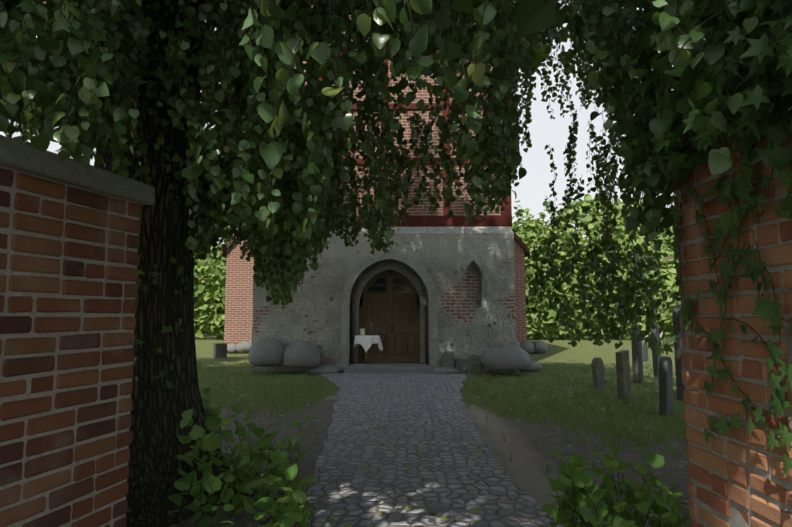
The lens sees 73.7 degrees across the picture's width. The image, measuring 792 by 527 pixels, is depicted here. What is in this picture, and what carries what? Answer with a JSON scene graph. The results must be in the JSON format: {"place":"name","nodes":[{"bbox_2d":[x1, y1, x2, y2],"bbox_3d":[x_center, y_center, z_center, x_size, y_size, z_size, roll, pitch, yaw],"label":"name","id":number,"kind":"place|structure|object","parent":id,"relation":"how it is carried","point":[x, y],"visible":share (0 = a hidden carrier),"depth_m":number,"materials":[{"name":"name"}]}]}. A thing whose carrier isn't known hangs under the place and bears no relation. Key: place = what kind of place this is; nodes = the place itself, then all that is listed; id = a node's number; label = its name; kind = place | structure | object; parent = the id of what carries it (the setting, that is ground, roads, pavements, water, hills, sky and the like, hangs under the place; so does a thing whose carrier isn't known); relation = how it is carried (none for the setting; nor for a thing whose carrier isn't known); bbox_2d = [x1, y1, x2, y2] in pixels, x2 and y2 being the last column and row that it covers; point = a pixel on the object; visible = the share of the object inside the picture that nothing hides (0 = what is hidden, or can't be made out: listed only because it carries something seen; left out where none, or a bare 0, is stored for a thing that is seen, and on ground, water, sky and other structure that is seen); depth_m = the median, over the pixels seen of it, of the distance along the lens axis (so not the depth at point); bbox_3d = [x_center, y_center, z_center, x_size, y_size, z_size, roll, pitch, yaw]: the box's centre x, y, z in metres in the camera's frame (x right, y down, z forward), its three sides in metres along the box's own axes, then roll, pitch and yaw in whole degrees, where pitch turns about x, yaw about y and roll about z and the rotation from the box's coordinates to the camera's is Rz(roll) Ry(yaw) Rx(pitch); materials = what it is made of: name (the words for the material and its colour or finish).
{"place":"outdoors","nodes":[
{"label":"outdoors","id":0,"kind":"place"},
{"bbox_2d":[0,0,674,253],"label":"sky","id":1,"kind":"structure","parent":0,"point":[532,190],"materials":[{"name":"white"}]},
{"bbox_2d":[274,4,500,233],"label":"brick tower wall","id":2,"kind":"structure","parent":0,"point":[457,207],"depth_m":14.42,"materials":[{"name":"red brick"}]},
{"bbox_2d":[294,373,551,526],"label":"cobble path","id":3,"kind":"structure","parent":0,"point":[344,490],"depth_m":5.20,"materials":[{"name":"grey stone"}]},
{"bbox_2d":[167,387,691,526],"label":"shrubs","id":4,"kind":"object","parent":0,"point":[292,513],"visible":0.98,"depth_m":3.55,"materials":[{"name":"green plant"}]},
{"bbox_2d":[174,323,691,526],"bbox_3d":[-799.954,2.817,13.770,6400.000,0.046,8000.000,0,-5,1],"label":"ground","id":5,"kind":"structure","parent":0,"point":[526,476],"depth_m":7.48,"materials":[{"name":"green plant"}]},
{"bbox_2d":[0,165,139,526],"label":"gate pillar mortar","id":6,"kind":"object","parent":5,"relation":"on","point":[10,231],"visible":0.35,"depth_m":2.79,"materials":[{"name":"grey concrete"}]},
{"bbox_2d":[0,168,140,526],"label":"gate pillar","id":7,"kind":"structure","parent":5,"relation":"on","point":[26,366],"depth_m":2.80,"materials":[{"name":"brick"}]},
{"bbox_2d":[0,135,154,205],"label":"wall coping","id":8,"kind":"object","parent":7,"relation":"on","point":[20,156],"depth_m":2.81,"materials":[{"name":"grey concrete"}]},
{"bbox_2d":[94,0,256,526],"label":"tree trunk","id":9,"kind":"object","parent":5,"relation":"on","point":[157,447],"visible":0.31,"depth_m":4.24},
{"bbox_2d":[0,0,791,526],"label":"leaves","id":10,"kind":"object","parent":9,"relation":"on","point":[48,94],"depth_m":3.58,"materials":[{"name":"green plant"}]},
{"bbox_2d":[213,343,226,357],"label":"gravestone","id":11,"kind":"object","parent":5,"relation":"on","point":[219,350],"visible":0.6,"depth_m":17.83,"materials":[{"name":"stone"}]},
{"bbox_2d":[248,337,283,366],"bbox_3d":[-3.252,2.223,13.343,0.916,0.747,0.887,0,-5,1],"label":"boulder","id":12,"kind":"object","parent":5,"relation":"on","point":[266,351],"visible":0.88,"depth_m":13.04,"materials":[{"name":"grey stone"}]},
{"bbox_2d":[282,340,319,367],"bbox_3d":[-2.403,2.281,13.352,0.969,0.681,0.884,0,-5,1],"label":"boulder","id":13,"kind":"object","parent":5,"relation":"on","point":[300,354],"visible":0.98,"depth_m":13.03,"materials":[{"name":"grey stone"}]},
{"bbox_2d":[310,365,338,373],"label":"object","id":14,"kind":"object","parent":5,"relation":"on","point":[325,369],"visible":0.75,"depth_m":13.21,"materials":[{"name":"grey stone"}]},
{"bbox_2d":[332,362,345,372],"bbox_3d":[-1.458,2.678,13.514,0.405,0.285,0.363,0,-5,1],"label":"stone","id":15,"kind":"object","parent":5,"relation":"on","point":[339,366],"visible":0.52,"depth_m":13.38,"materials":[{"name":"grey stone"}]},
{"bbox_2d":[224,238,526,344],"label":"nave brick walls","id":16,"kind":"structure","parent":5,"relation":"on","point":[239,303],"depth_m":20.42,"materials":[{"name":"red brick"}]},
{"bbox_2d":[221,231,529,257],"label":"roof","id":17,"kind":"structure","parent":16,"relation":"on","point":[517,239],"depth_m":20.40,"materials":[{"name":"red tile"}]},
{"bbox_2d":[252,226,515,371],"bbox_3d":[-0.277,1.337,17.085,6.957,4.170,6.527,0,-5,1],"label":"tower base","id":18,"kind":"object","parent":5,"relation":"on","point":[470,270],"visible":0.54,"depth_m":13.89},
{"bbox_2d":[267,2,511,225],"bbox_3d":[-0.274,-6.270,17.956,6.910,11.180,6.445,0,-5,1],"label":"timber framing","id":19,"kind":"object","parent":18,"relation":"on","point":[504,218],"visible":0.08,"depth_m":14.22,"materials":[{"name":"red wood"}]},
{"bbox_2d":[227,340,546,353],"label":"nave plinth fieldstones","id":20,"kind":"object","parent":5,"relation":"on","point":[534,347],"visible":0.15,"depth_m":19.86,"materials":[{"name":"grey stone"}]},
{"bbox_2d":[344,362,431,372],"bbox_3d":[-0.201,2.726,13.826,2.200,0.190,1.250,0,-5,1],"label":"doorstep","id":21,"kind":"object","parent":5,"relation":"on","point":[392,367],"visible":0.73,"depth_m":13.22,"materials":[{"name":"grey stone"}]},
{"bbox_2d":[358,350,376,363],"bbox_3d":[-0.760,2.277,13.904,0.620,0.738,0.620,0,-5,1],"label":"side table","id":22,"kind":"object","parent":21,"relation":"on","point":[366,361],"visible":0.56,"depth_m":13.88,"materials":[{"name":"brown wood"}]},
{"bbox_2d":[353,335,382,351],"bbox_3d":[-0.769,2.109,13.917,0.756,0.417,0.753,4,-6,-33],"label":"table cloth","id":23,"kind":"object","parent":22,"relation":"on","point":[366,342],"visible":0.94,"depth_m":13.65,"materials":[{"name":"white fabric"}]},
{"bbox_2d":[360,328,364,334],"bbox_3d":[-0.883,1.808,13.950,0.130,0.190,0.018,-1,7,9],"label":"card frame","id":24,"kind":"object","parent":23,"relation":"on","point":[362,331],"visible":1,"depth_m":13.94,"materials":[{"name":"beige"}]},
{"bbox_2d":[340,250,437,368],"bbox_3d":[-0.181,1.212,13.958,2.600,3.230,0.327,0,-5,1],"label":"door arch surround","id":25,"kind":"object","parent":5,"relation":"on","point":[428,315],"visible":0.79,"depth_m":13.93,"materials":[{"name":"grey stone"}]},
{"bbox_2d":[359,270,419,361],"bbox_3d":[-0.172,1.349,14.450,1.900,2.750,0.127,0,-5,1],"label":"church door","id":26,"kind":"structure","parent":25,"relation":"attached to","point":[382,313],"depth_m":14.39,"materials":[{"name":"brown wood"}]},
{"bbox_2d":[366,275,412,293],"bbox_3d":[-0.168,0.475,14.510,1.470,0.700,0.001,0,-5,1],"label":"door window","id":27,"kind":"structure","parent":26,"relation":"attached to","point":[400,286],"depth_m":14.49,"materials":[{"name":"black glass"}]},
{"bbox_2d":[169,375,688,526],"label":"fallen leaves","id":28,"kind":"object","parent":5,"relation":"on","point":[447,519],"visible":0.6,"depth_m":5.36,"materials":[{"name":"green plant"}]},
{"bbox_2d":[170,362,690,526],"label":"lawn grass tufts","id":29,"kind":"object","parent":5,"relation":"on","point":[637,416],"visible":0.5,"depth_m":8.90,"materials":[{"name":"green plant"}]},
{"bbox_2d":[194,192,680,342],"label":"trees","id":30,"kind":"object","parent":5,"relation":"on","point":[209,294],"visible":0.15,"depth_m":31.31,"materials":[{"name":"green plant"}]},
{"bbox_2d":[431,367,458,373],"bbox_3d":[1.215,2.726,13.319,0.737,0.242,0.482,0,-5,1],"label":"boulder","id":31,"kind":"object","parent":5,"relation":"on","point":[444,370],"visible":0.65,"depth_m":13.15,"materials":[{"name":"grey stone"}]},
{"bbox_2d":[442,350,453,367],"bbox_3d":[1.345,2.648,13.593,0.300,0.808,0.080,0,-17,1],"label":"gravestone","id":32,"kind":"object","parent":5,"relation":"on","point":[447,358],"depth_m":13.61,"materials":[{"name":"stone"}]},
{"bbox_2d":[455,359,465,372],"bbox_3d":[1.667,2.754,13.576,0.270,0.590,0.080,3,-19,1],"label":"leaning slab","id":33,"kind":"object","parent":5,"relation":"on","point":[460,365],"depth_m":13.58,"materials":[{"name":"stone"}]},
{"bbox_2d":[467,354,481,372],"bbox_3d":[2.021,2.695,13.566,0.340,0.708,0.080,-2,-17,1],"label":"gravestone","id":34,"kind":"object","parent":5,"relation":"on","point":[474,363],"depth_m":13.56,"materials":[{"name":"stone"}]},
{"bbox_2d":[482,345,531,369],"bbox_3d":[2.784,2.339,13.149,1.081,0.598,1.058,5,-7,-40],"label":"boulder","id":35,"kind":"object","parent":5,"relation":"on","point":[507,357],"visible":1,"depth_m":12.82,"materials":[{"name":"grey stone"}]},
{"bbox_2d":[519,361,541,371],"bbox_3d":[3.523,2.706,13.837,0.621,0.291,0.510,0,-5,1],"label":"rock","id":36,"kind":"object","parent":5,"relation":"on","point":[536,367],"visible":0.56,"depth_m":13.64,"materials":[{"name":"grey stone"}]},
{"bbox_2d":[592,357,605,388],"bbox_3d":[4.116,2.342,10.711,0.340,0.868,0.100,3,-9,-43],"label":"gravestone","id":37,"kind":"object","parent":5,"relation":"on","point":[598,374],"visible":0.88,"depth_m":10.64,"materials":[{"name":"stone"}]},
{"bbox_2d":[615,350,630,399],"bbox_3d":[4.051,2.106,9.389,0.120,1.090,0.360,-4,-3,41],"label":"gravestone","id":38,"kind":"object","parent":5,"relation":"on","point":[623,374],"visible":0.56,"depth_m":9.28,"materials":[{"name":"stone"}]},
{"bbox_2d":[631,325,643,382],"bbox_3d":[5.338,2.116,11.672,0.120,1.500,0.420,-5,-10,37],"label":"gravestone","id":39,"kind":"object","parent":5,"relation":"on","point":[637,360],"visible":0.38,"depth_m":11.54,"materials":[{"name":"stone"}]},
{"bbox_2d":[607,257,676,299],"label":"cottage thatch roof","id":40,"kind":"structure","parent":5,"relation":"on","point":[667,258],"depth_m":38.22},
{"bbox_2d":[642,342,648,361],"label":"gravestone","id":41,"kind":"object","parent":5,"relation":"on","point":[645,352],"visible":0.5,"depth_m":16.59,"materials":[{"name":"stone"}]},
{"bbox_2d":[651,324,660,384],"bbox_3d":[5.567,2.062,11.260,0.100,1.528,0.360,-6,-8,38],"label":"gravestone","id":42,"kind":"object","parent":5,"relation":"on","point":[655,332],"visible":0.56,"depth_m":11.14,"materials":[{"name":"stone"}]},
{"bbox_2d":[659,356,672,415],"bbox_3d":[4.092,1.966,8.004,0.110,1.108,0.420,-1,-3,39],"label":"gravestone","id":43,"kind":"object","parent":5,"relation":"on","point":[665,385],"visible":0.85,"depth_m":7.87,"materials":[{"name":"stone"}]},
{"bbox_2d":[672,305,685,400],"bbox_3d":[5.095,1.697,9.408,0.130,1.908,0.460,-5,-5,40],"label":"gravestone","id":44,"kind":"object","parent":5,"relation":"on","point":[678,350],"visible":0.35,"depth_m":9.24,"materials":[{"name":"stone"}]},
{"bbox_2d":[672,62,791,526],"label":"gate pillar","id":45,"kind":"structure","parent":5,"relation":"on","point":[778,255],"depth_m":2.52,"materials":[{"name":"brick"}]},
{"bbox_2d":[135,0,791,477],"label":"ivy leaves","id":46,"kind":"object","parent":45,"relation":"attached to","point":[671,146],"visible":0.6,"depth_m":2.41,"materials":[{"name":"green plant"}]},
{"bbox_2d":[640,12,791,437],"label":"ivy stems","id":47,"kind":"object","parent":45,"relation":"attached to","point":[735,269],"visible":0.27,"depth_m":2.45,"materials":[{"name":"plant"}]},
{"bbox_2d":[656,25,791,118],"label":"gate pillar cap","id":48,"kind":"structure","parent":45,"relation":"on","point":[748,59],"depth_m":2.24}
]}

